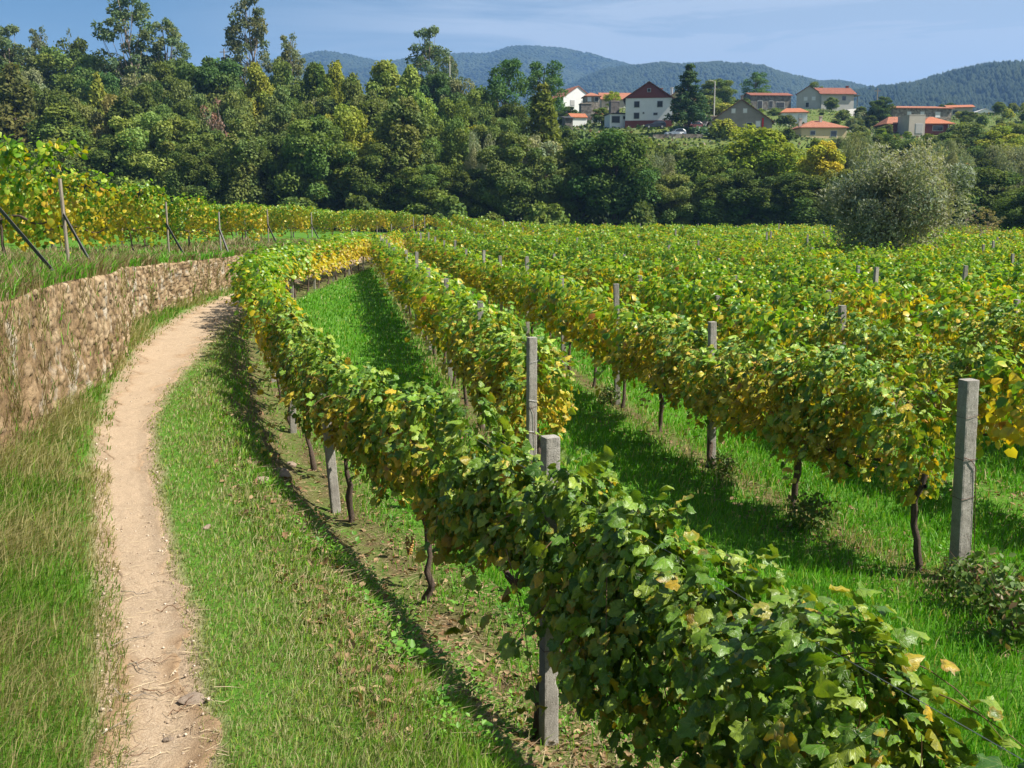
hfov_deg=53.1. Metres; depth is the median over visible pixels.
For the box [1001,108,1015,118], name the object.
shrub
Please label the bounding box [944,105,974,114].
house
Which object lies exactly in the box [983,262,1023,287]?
grapevine
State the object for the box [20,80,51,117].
broadleaf tree
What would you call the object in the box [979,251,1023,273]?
grapevine
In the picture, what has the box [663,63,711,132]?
spruce tree
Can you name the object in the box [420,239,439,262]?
grapevine
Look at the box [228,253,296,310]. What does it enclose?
grapevine
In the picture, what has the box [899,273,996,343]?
grapevine
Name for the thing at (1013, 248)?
grapevine
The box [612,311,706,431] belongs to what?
grapevine
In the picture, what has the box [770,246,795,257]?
grapevine
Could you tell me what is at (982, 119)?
shrub
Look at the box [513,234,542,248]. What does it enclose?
grapevine
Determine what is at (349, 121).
broadleaf tree
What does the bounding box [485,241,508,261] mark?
grapevine
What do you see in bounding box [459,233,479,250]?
grapevine
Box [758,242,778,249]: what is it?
grapevine
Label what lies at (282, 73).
broadleaf tree
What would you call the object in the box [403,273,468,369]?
grapevine
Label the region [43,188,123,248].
grapevine
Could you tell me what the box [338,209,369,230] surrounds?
grapevine
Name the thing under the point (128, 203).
grapevine
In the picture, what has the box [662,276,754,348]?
grapevine
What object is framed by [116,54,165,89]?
broadleaf tree
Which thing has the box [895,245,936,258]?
grapevine
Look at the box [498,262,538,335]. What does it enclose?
grapevine
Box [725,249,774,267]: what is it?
grapevine
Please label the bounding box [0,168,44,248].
grapevine
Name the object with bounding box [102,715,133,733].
twig
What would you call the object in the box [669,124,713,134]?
hedge
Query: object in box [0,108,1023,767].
ground
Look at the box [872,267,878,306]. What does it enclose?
concrete post
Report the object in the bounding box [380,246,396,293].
grapevine
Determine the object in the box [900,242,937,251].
grapevine
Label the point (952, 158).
olive tree
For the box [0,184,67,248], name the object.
grapevine
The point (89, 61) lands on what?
broadleaf tree
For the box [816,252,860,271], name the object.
grapevine
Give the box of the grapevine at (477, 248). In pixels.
[471,241,491,263]
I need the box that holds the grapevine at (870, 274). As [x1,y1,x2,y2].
[844,264,899,293]
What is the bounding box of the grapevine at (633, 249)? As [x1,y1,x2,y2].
[621,242,654,260]
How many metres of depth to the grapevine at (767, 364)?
11.12 m
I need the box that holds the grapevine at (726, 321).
[701,293,788,360]
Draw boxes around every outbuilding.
[567,113,587,126]
[603,113,624,128]
[609,100,619,112]
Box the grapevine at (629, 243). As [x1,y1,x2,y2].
[622,238,640,246]
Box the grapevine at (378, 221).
[361,208,391,233]
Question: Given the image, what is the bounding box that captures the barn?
[743,93,792,109]
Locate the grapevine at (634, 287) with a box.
[611,272,669,324]
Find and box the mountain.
[245,48,601,105]
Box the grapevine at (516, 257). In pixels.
[509,247,542,271]
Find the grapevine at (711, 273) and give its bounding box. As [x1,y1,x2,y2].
[687,263,752,313]
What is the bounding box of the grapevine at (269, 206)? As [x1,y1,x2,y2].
[238,202,271,230]
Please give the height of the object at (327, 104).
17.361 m
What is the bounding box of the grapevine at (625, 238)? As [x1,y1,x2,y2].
[610,237,626,248]
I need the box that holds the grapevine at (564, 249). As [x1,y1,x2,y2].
[554,245,573,259]
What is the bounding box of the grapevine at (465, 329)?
[438,289,527,430]
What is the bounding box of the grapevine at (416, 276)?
[406,268,440,339]
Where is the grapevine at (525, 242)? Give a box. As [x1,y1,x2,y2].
[516,235,543,250]
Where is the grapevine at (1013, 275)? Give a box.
[987,263,1023,294]
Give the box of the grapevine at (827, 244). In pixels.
[801,241,829,258]
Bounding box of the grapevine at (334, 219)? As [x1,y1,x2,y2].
[314,209,350,234]
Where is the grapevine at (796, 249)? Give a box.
[790,243,825,255]
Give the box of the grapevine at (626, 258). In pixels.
[611,252,654,301]
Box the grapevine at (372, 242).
[367,236,388,272]
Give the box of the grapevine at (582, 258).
[575,248,599,263]
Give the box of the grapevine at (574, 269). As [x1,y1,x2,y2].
[561,255,596,289]
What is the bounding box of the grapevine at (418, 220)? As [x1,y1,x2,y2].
[399,212,423,230]
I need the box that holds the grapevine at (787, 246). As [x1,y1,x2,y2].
[768,241,803,254]
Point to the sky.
(875, 43)
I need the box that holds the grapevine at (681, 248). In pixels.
[666,239,701,253]
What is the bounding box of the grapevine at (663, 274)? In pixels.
[640,257,693,297]
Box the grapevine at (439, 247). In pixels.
[429,242,450,267]
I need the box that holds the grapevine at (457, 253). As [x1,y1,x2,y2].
[446,246,481,279]
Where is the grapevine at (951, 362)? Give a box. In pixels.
[837,321,1023,471]
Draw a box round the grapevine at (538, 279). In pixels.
[523,265,578,345]
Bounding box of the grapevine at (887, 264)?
[868,258,918,293]
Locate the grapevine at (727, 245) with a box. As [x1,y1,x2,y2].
[716,241,741,253]
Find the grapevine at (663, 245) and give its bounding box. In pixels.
[653,240,675,250]
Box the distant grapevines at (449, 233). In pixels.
[326,212,1023,458]
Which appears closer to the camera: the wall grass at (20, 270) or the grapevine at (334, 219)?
the wall grass at (20, 270)
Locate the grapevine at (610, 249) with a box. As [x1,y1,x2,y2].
[598,241,619,257]
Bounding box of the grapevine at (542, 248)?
[534,241,555,254]
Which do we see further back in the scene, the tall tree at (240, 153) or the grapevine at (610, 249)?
the tall tree at (240, 153)
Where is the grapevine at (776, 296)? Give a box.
[750,277,820,335]
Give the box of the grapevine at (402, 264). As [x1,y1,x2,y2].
[390,254,440,316]
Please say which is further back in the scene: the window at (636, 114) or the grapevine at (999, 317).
the window at (636, 114)
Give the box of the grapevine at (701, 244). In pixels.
[688,239,712,249]
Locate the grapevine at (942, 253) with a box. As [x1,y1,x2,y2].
[914,249,957,265]
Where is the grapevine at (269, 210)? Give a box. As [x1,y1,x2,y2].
[241,204,280,237]
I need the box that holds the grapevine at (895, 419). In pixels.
[762,341,990,570]
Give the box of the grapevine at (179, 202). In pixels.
[144,192,221,246]
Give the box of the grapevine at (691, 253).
[679,245,712,258]
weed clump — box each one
[598,384,622,405]
[705,448,741,479]
[782,483,841,533]
[930,551,983,597]
[942,533,1023,625]
[967,564,1023,652]
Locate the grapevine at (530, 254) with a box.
[520,249,548,270]
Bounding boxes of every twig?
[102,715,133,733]
[103,744,146,755]
[110,632,153,645]
[114,688,156,698]
[127,661,157,672]
[131,654,177,663]
[142,684,187,695]
[168,695,193,715]
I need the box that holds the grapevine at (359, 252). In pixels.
[329,231,369,273]
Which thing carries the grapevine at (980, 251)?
on the ground at (302, 466)
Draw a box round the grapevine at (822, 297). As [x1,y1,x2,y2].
[782,281,868,339]
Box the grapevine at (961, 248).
[938,243,977,252]
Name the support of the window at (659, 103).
in the house at (648, 102)
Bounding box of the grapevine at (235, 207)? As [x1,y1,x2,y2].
[213,200,266,243]
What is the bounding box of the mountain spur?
[587,68,793,100]
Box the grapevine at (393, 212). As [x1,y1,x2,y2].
[382,209,404,232]
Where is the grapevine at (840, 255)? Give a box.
[833,249,863,267]
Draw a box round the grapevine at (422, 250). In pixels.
[417,236,438,261]
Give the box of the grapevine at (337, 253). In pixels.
[314,235,351,283]
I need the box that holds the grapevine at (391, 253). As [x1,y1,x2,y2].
[380,246,412,287]
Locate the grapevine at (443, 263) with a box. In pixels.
[436,246,460,277]
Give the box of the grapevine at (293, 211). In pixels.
[269,202,313,238]
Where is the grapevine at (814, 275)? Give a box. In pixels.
[775,257,855,303]
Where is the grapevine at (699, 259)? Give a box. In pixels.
[688,253,729,275]
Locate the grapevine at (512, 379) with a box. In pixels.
[465,331,579,466]
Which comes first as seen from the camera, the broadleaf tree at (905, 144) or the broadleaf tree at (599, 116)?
the broadleaf tree at (905, 144)
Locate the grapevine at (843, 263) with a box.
[807,253,867,283]
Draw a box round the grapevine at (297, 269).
[259,239,306,284]
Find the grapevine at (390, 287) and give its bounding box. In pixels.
[382,255,414,312]
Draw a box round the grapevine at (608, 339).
[564,294,676,407]
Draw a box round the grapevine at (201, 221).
[181,205,217,234]
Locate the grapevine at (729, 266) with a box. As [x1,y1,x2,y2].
[707,256,746,277]
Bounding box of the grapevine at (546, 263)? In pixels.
[532,250,583,278]
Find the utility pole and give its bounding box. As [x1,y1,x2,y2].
[710,80,714,115]
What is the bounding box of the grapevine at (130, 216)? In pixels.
[113,195,174,245]
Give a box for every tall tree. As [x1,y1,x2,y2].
[23,90,88,148]
[29,102,98,161]
[99,94,143,161]
[213,114,273,204]
[225,62,275,117]
[297,61,326,102]
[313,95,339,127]
[317,59,347,104]
[335,72,363,120]
[352,100,389,145]
[364,59,400,104]
[372,95,436,229]
[388,64,437,161]
[461,125,504,205]
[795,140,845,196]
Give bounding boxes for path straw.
[90,426,239,767]
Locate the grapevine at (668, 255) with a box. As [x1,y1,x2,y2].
[651,245,689,276]
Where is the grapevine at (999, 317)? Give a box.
[950,300,1023,424]
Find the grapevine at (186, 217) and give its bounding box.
[145,206,196,242]
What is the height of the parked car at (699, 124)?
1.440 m
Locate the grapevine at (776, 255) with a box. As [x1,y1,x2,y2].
[757,247,804,279]
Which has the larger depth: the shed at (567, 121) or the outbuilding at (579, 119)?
the outbuilding at (579, 119)
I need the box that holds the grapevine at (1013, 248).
[996,242,1023,258]
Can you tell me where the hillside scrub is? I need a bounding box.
[559,106,1022,157]
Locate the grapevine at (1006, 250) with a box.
[982,244,1020,265]
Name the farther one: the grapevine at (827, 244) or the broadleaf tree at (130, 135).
the broadleaf tree at (130, 135)
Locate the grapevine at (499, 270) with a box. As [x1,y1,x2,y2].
[485,258,519,310]
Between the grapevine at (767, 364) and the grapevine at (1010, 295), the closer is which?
the grapevine at (767, 364)
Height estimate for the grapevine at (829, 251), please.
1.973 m
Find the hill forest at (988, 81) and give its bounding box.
[791,59,1023,112]
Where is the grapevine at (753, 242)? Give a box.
[742,239,769,247]
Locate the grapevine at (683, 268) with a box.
[658,255,725,301]
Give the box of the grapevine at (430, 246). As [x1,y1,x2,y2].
[422,239,445,275]
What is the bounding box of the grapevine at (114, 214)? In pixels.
[71,193,131,247]
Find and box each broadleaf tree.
[0,45,76,90]
[0,50,42,69]
[0,138,37,171]
[0,160,27,172]
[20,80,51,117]
[21,67,51,107]
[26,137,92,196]
[47,97,99,150]
[48,37,97,86]
[50,66,118,99]
[66,137,153,196]
[68,54,127,85]
[72,87,88,104]
[73,70,121,97]
[90,93,118,149]
[100,111,179,203]
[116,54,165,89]
[118,86,144,113]
[120,73,166,101]
[132,59,199,96]
[133,80,177,120]
[138,112,202,203]
[140,104,181,149]
[163,79,211,132]
[163,141,228,205]
[169,98,207,142]
[173,56,246,110]
[175,96,222,131]
[187,85,242,114]
[188,128,230,205]
[208,85,264,165]
[252,131,302,206]
[253,104,303,174]
[254,84,307,133]
[267,114,359,211]
[268,55,299,90]
[280,97,315,125]
[282,79,315,102]
[301,97,319,118]
[321,102,382,210]
[343,142,406,231]
[350,89,388,111]
[389,164,455,230]
[418,71,452,115]
[419,119,472,196]
[420,97,481,161]
[422,83,438,104]
[436,77,475,115]
[436,91,466,114]
[445,168,490,217]
[453,106,481,133]
[457,85,498,126]
[471,131,542,222]
[472,116,516,163]
[493,101,532,143]
[508,133,562,165]
[516,155,576,214]
[544,140,614,224]
[556,106,579,125]
[559,125,578,162]
[567,128,662,226]
[590,107,608,124]
[620,148,658,166]
[644,172,706,226]
[652,143,693,170]
[674,143,740,224]
[689,174,750,228]
[698,78,738,104]
[705,144,729,166]
[706,124,813,219]
[718,168,788,226]
[768,172,834,226]
[809,81,823,87]
[809,139,820,147]
[812,168,854,226]
[823,97,839,111]
[840,130,876,153]
[844,118,858,129]
[844,157,853,174]
[853,106,866,116]
[854,118,864,126]
[862,115,878,127]
[866,96,895,121]
[871,134,900,161]
[876,128,886,134]
[882,124,892,133]
[895,139,936,161]
[903,131,911,137]
[921,133,933,141]
[921,183,967,224]
[929,132,968,155]
[948,121,991,164]
[950,165,1023,227]
[957,146,1002,168]
[959,110,968,116]
[959,116,973,123]
[968,112,978,119]
[974,125,1023,160]
[981,182,1016,194]
[990,123,1005,129]
[991,102,1006,113]
[991,187,1023,232]
[1002,123,1023,143]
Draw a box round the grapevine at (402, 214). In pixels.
[386,211,412,232]
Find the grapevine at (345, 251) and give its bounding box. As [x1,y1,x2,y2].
[318,233,356,279]
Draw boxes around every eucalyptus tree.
[0,24,36,71]
[0,33,11,73]
[24,26,51,70]
[89,0,163,89]
[142,17,191,93]
[221,0,272,86]
[273,32,306,84]
[404,25,451,82]
[441,55,463,81]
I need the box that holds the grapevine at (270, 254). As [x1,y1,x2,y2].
[229,247,290,298]
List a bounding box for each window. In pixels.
[570,100,574,105]
[611,116,619,122]
[633,112,639,118]
[634,101,639,107]
[657,101,662,106]
[756,121,760,126]
[757,101,762,108]
[776,102,784,107]
[830,131,836,136]
[915,123,922,133]
[932,125,942,130]
[935,112,940,117]
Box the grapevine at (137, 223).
[113,206,161,240]
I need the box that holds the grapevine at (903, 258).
[883,250,927,266]
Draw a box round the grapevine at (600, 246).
[586,240,610,253]
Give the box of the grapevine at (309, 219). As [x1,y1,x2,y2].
[289,209,324,237]
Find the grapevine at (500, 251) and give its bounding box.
[491,242,516,260]
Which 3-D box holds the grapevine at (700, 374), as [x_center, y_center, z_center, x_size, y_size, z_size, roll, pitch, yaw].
[2.725,0.179,13.305,1.557,2.025,2.583,-2,10,-13]
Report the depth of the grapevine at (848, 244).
51.59 m
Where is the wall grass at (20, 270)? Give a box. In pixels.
[0,235,319,452]
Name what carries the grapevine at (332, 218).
on the ground at (302, 466)
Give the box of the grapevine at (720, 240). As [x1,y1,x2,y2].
[709,238,732,246]
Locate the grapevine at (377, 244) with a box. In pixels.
[370,237,393,278]
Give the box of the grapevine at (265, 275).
[240,264,279,329]
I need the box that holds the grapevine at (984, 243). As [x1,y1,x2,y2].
[960,240,1015,251]
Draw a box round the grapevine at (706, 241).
[694,237,717,246]
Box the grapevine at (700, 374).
[648,314,787,468]
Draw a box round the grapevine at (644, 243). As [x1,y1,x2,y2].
[629,239,652,251]
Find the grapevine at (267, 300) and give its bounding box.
[247,285,308,398]
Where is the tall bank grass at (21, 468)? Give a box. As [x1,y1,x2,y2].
[0,282,232,767]
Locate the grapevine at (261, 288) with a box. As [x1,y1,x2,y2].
[234,280,285,348]
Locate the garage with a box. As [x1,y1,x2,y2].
[698,115,714,126]
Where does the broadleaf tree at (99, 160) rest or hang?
on the ground at (302, 466)
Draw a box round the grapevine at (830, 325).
[793,305,936,398]
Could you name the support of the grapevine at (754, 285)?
on the ground at (302, 466)
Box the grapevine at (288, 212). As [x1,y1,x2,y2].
[265,206,299,235]
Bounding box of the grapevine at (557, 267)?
[548,255,586,280]
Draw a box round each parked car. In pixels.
[645,121,665,127]
[664,128,685,133]
[690,121,702,127]
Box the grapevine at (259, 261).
[224,249,290,310]
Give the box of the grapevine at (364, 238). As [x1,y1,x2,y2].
[347,232,371,270]
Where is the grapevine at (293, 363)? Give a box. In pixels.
[255,313,340,470]
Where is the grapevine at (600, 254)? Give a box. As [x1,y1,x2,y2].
[583,244,625,264]
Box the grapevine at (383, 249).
[374,242,404,278]
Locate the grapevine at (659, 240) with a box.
[649,235,679,244]
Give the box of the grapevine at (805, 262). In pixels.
[784,251,837,281]
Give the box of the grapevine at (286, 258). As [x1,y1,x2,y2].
[244,243,297,286]
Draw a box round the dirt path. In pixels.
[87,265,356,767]
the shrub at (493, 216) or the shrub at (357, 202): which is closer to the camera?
the shrub at (493, 216)
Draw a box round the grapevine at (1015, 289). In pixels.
[962,273,1023,320]
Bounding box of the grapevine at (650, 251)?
[636,242,667,261]
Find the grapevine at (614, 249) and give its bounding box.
[609,239,641,257]
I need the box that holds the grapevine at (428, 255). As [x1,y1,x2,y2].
[424,240,438,268]
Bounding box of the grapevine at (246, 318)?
[236,271,288,361]
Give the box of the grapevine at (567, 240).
[557,234,575,245]
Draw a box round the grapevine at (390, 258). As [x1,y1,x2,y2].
[381,248,414,298]
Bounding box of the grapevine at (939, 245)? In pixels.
[925,238,953,251]
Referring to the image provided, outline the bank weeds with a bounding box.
[211,309,1023,767]
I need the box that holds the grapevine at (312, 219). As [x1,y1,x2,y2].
[299,210,325,227]
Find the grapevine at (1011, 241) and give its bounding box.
[998,238,1023,246]
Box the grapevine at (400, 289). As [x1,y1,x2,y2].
[383,259,436,316]
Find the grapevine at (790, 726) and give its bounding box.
[546,542,1023,767]
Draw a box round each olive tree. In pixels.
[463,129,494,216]
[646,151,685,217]
[814,137,978,259]
[829,136,844,147]
[839,132,881,181]
[930,137,976,176]
[978,142,1023,189]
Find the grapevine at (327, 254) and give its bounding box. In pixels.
[307,237,343,287]
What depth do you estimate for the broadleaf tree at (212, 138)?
127.32 m
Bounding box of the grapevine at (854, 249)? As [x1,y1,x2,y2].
[839,242,889,254]
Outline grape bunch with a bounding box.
[405,533,413,554]
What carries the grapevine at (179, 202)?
on the ground at (302, 466)
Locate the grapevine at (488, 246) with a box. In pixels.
[480,238,504,262]
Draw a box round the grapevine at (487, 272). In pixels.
[477,258,506,311]
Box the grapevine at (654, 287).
[637,270,705,324]
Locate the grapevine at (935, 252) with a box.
[906,248,964,269]
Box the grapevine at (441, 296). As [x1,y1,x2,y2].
[409,278,486,385]
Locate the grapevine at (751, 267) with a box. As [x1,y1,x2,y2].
[729,259,776,301]
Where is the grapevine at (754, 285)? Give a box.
[708,267,781,318]
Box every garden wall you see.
[653,134,702,138]
[847,109,855,115]
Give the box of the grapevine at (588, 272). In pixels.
[573,259,625,328]
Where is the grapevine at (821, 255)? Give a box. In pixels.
[792,247,838,260]
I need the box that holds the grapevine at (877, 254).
[852,249,897,269]
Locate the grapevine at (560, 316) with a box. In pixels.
[540,276,602,369]
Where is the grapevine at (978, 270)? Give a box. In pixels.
[939,257,1009,293]
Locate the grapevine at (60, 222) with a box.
[34,196,87,245]
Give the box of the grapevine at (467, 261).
[460,251,487,293]
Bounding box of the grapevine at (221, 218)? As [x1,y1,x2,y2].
[180,202,229,241]
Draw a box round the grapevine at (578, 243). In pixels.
[567,237,588,249]
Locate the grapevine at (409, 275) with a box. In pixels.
[397,261,439,335]
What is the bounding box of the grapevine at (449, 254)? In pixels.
[438,244,468,290]
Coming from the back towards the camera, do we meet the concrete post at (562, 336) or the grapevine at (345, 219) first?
the grapevine at (345, 219)
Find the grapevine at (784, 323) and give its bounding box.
[733,294,831,408]
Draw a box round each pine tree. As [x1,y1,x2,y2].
[483,57,531,126]
[519,60,568,115]
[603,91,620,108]
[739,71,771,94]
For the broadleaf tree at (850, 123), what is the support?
on the ground at (302, 466)
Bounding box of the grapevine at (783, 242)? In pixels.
[770,234,800,247]
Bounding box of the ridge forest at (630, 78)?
[523,60,875,130]
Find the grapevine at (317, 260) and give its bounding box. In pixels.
[293,237,333,292]
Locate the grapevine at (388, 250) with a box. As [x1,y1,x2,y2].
[378,245,403,282]
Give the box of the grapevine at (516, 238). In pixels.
[507,235,529,248]
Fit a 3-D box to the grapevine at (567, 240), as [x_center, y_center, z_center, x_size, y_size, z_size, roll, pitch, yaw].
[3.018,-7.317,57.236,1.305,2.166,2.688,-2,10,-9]
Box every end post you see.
[0,207,54,270]
[58,179,88,259]
[165,202,183,252]
[218,212,228,250]
[266,209,275,242]
[311,212,318,238]
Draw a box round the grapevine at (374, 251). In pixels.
[368,242,401,279]
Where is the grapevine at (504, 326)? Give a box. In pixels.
[457,311,558,443]
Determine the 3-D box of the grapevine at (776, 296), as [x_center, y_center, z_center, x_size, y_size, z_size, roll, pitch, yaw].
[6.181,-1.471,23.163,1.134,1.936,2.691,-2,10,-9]
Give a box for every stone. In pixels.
[162,736,173,742]
[177,691,204,705]
[255,476,268,480]
[274,468,291,478]
[287,461,296,467]
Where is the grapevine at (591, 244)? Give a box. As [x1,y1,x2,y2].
[579,237,602,250]
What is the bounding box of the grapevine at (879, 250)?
[867,241,909,256]
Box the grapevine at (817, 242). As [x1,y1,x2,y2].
[797,237,832,247]
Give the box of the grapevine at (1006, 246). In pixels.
[995,242,1023,252]
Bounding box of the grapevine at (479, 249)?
[474,239,494,255]
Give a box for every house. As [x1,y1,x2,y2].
[552,86,587,118]
[581,93,601,113]
[598,93,630,109]
[623,81,674,128]
[670,87,695,114]
[707,95,774,129]
[778,108,808,123]
[793,116,848,138]
[795,86,820,109]
[814,86,859,110]
[873,117,897,132]
[889,106,954,120]
[897,114,925,136]
[925,117,955,134]
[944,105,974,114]
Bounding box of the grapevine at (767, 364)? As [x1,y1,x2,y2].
[710,338,905,506]
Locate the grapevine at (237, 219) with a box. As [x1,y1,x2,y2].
[214,204,257,235]
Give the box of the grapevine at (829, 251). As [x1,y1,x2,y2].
[816,247,850,259]
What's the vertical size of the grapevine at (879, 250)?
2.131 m
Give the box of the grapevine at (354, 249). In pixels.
[333,232,361,276]
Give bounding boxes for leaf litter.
[187,318,1023,767]
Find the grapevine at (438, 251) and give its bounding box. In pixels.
[430,244,456,278]
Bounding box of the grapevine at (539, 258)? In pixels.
[523,248,562,273]
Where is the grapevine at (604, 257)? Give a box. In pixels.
[596,252,631,269]
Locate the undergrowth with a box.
[30,209,978,232]
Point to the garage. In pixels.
(705, 122)
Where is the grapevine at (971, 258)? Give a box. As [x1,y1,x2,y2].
[945,253,1006,278]
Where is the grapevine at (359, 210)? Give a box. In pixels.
[350,208,375,232]
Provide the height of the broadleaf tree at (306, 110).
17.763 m
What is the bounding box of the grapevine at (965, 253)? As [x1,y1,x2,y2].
[949,246,1002,266]
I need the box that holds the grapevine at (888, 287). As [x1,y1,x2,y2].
[854,275,933,356]
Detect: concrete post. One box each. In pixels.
[289,331,296,433]
[290,278,293,298]
[313,273,315,288]
[320,393,340,512]
[415,252,417,327]
[426,268,431,349]
[444,279,452,379]
[477,301,484,426]
[481,250,485,294]
[499,256,502,310]
[525,256,529,336]
[525,337,537,454]
[539,434,559,745]
[559,276,565,367]
[613,284,619,404]
[707,321,716,466]
[714,295,719,324]
[825,290,830,314]
[838,305,845,344]
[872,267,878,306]
[949,378,979,579]
[957,265,967,337]
[1010,253,1014,266]
[1013,299,1020,340]
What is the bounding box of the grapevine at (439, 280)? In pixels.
[407,267,460,355]
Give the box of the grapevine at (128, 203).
[91,177,168,250]
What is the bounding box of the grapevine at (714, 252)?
[697,246,735,263]
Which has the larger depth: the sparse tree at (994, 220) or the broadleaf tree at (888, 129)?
the broadleaf tree at (888, 129)
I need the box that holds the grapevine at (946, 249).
[929,245,961,256]
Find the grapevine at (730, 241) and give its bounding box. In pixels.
[723,239,750,245]
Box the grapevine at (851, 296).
[830,279,936,356]
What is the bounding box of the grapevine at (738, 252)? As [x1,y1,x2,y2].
[715,247,758,265]
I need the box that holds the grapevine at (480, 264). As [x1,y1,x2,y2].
[464,255,497,303]
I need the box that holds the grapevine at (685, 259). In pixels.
[666,251,710,265]
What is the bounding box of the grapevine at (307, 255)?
[282,241,323,297]
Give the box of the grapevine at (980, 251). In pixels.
[952,246,996,261]
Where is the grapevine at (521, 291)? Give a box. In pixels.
[507,262,564,336]
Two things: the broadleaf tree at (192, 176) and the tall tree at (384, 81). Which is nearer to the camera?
the broadleaf tree at (192, 176)
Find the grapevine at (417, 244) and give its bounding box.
[410,239,425,260]
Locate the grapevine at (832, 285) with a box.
[816,267,893,313]
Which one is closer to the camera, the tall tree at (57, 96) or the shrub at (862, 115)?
the tall tree at (57, 96)
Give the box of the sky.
[0,0,1023,86]
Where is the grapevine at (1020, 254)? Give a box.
[1015,250,1023,266]
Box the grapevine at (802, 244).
[786,240,817,251]
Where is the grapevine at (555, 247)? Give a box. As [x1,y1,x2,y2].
[544,240,568,257]
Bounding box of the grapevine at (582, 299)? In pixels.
[557,277,628,387]
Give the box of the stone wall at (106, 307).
[0,253,293,451]
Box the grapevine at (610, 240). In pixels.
[604,236,626,245]
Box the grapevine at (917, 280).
[878,261,951,300]
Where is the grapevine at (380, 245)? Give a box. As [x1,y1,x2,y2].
[374,241,391,269]
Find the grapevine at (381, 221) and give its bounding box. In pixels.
[369,212,392,233]
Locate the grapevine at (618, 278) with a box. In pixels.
[592,258,659,308]
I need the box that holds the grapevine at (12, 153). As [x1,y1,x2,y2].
[0,132,89,255]
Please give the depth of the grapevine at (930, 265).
31.07 m
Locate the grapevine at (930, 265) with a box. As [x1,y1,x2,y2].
[897,253,963,287]
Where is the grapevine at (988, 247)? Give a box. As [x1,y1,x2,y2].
[966,239,1010,252]
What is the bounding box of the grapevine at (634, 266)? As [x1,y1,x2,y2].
[626,256,674,277]
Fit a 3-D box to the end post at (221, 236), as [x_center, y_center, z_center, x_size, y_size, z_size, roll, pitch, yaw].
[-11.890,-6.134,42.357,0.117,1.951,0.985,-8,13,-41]
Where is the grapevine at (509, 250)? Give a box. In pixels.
[498,244,525,264]
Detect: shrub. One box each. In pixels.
[275,195,317,228]
[341,193,372,231]
[424,192,467,225]
[482,211,503,221]
[524,200,569,225]
[573,129,598,139]
[619,200,658,226]
[641,137,661,160]
[697,95,721,108]
[707,118,738,138]
[709,102,719,113]
[715,103,732,114]
[733,97,753,106]
[766,107,780,114]
[775,114,796,123]
[781,127,795,141]
[829,119,840,124]
[835,109,851,119]
[854,112,869,119]
[857,125,870,135]
[945,123,960,132]
[955,111,961,118]
[973,114,989,126]
[995,117,1005,123]
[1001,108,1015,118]
[1007,102,1020,111]
[1018,111,1023,120]
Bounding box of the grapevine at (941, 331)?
[882,296,1002,406]
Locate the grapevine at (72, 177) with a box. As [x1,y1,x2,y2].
[13,163,118,252]
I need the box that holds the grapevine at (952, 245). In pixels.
[935,237,981,248]
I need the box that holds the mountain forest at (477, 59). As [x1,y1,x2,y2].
[106,45,629,106]
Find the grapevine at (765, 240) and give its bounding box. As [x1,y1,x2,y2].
[754,236,782,245]
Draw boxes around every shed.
[560,116,573,129]
[579,103,591,120]
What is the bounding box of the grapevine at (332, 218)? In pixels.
[320,210,346,229]
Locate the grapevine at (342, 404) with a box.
[256,334,404,522]
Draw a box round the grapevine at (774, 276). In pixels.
[752,258,819,300]
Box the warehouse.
[974,108,993,112]
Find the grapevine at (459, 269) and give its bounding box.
[444,254,481,300]
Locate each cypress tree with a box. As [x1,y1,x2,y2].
[0,62,37,163]
[71,64,85,87]
[86,72,107,133]
[519,82,564,164]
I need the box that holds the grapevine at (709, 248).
[702,242,729,254]
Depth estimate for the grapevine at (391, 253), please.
37.00 m
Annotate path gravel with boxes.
[94,311,231,767]
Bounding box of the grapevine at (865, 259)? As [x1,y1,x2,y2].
[836,248,890,279]
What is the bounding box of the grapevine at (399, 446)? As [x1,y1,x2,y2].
[351,375,562,604]
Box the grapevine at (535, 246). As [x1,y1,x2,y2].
[526,239,552,252]
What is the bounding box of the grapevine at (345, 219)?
[332,210,355,229]
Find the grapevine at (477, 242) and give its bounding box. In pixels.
[466,237,488,252]
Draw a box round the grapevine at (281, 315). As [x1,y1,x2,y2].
[242,297,322,425]
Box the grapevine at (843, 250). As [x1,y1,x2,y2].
[823,244,861,253]
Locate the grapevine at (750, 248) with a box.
[734,243,768,257]
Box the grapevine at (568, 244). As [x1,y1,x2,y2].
[557,238,580,249]
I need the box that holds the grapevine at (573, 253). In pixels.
[561,243,595,262]
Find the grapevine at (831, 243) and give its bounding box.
[818,239,835,248]
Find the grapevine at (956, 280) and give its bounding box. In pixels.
[904,268,1002,342]
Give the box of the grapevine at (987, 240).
[967,235,1007,244]
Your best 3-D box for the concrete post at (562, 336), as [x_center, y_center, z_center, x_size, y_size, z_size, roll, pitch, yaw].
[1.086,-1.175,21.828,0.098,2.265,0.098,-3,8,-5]
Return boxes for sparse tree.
[66,28,79,57]
[200,97,235,138]
[944,204,988,230]
[964,221,997,234]
[971,210,1005,230]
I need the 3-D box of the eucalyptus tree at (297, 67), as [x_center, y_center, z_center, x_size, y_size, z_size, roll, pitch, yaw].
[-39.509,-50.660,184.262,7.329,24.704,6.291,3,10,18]
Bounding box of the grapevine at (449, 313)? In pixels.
[433,293,503,405]
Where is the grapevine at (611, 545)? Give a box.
[427,381,751,738]
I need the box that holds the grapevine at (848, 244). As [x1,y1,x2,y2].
[835,237,867,254]
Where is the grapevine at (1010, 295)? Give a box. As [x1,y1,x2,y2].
[957,285,1023,347]
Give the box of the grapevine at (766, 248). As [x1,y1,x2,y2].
[750,242,785,260]
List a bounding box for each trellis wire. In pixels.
[261,279,1023,760]
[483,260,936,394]
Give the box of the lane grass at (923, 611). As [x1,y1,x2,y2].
[295,259,1023,767]

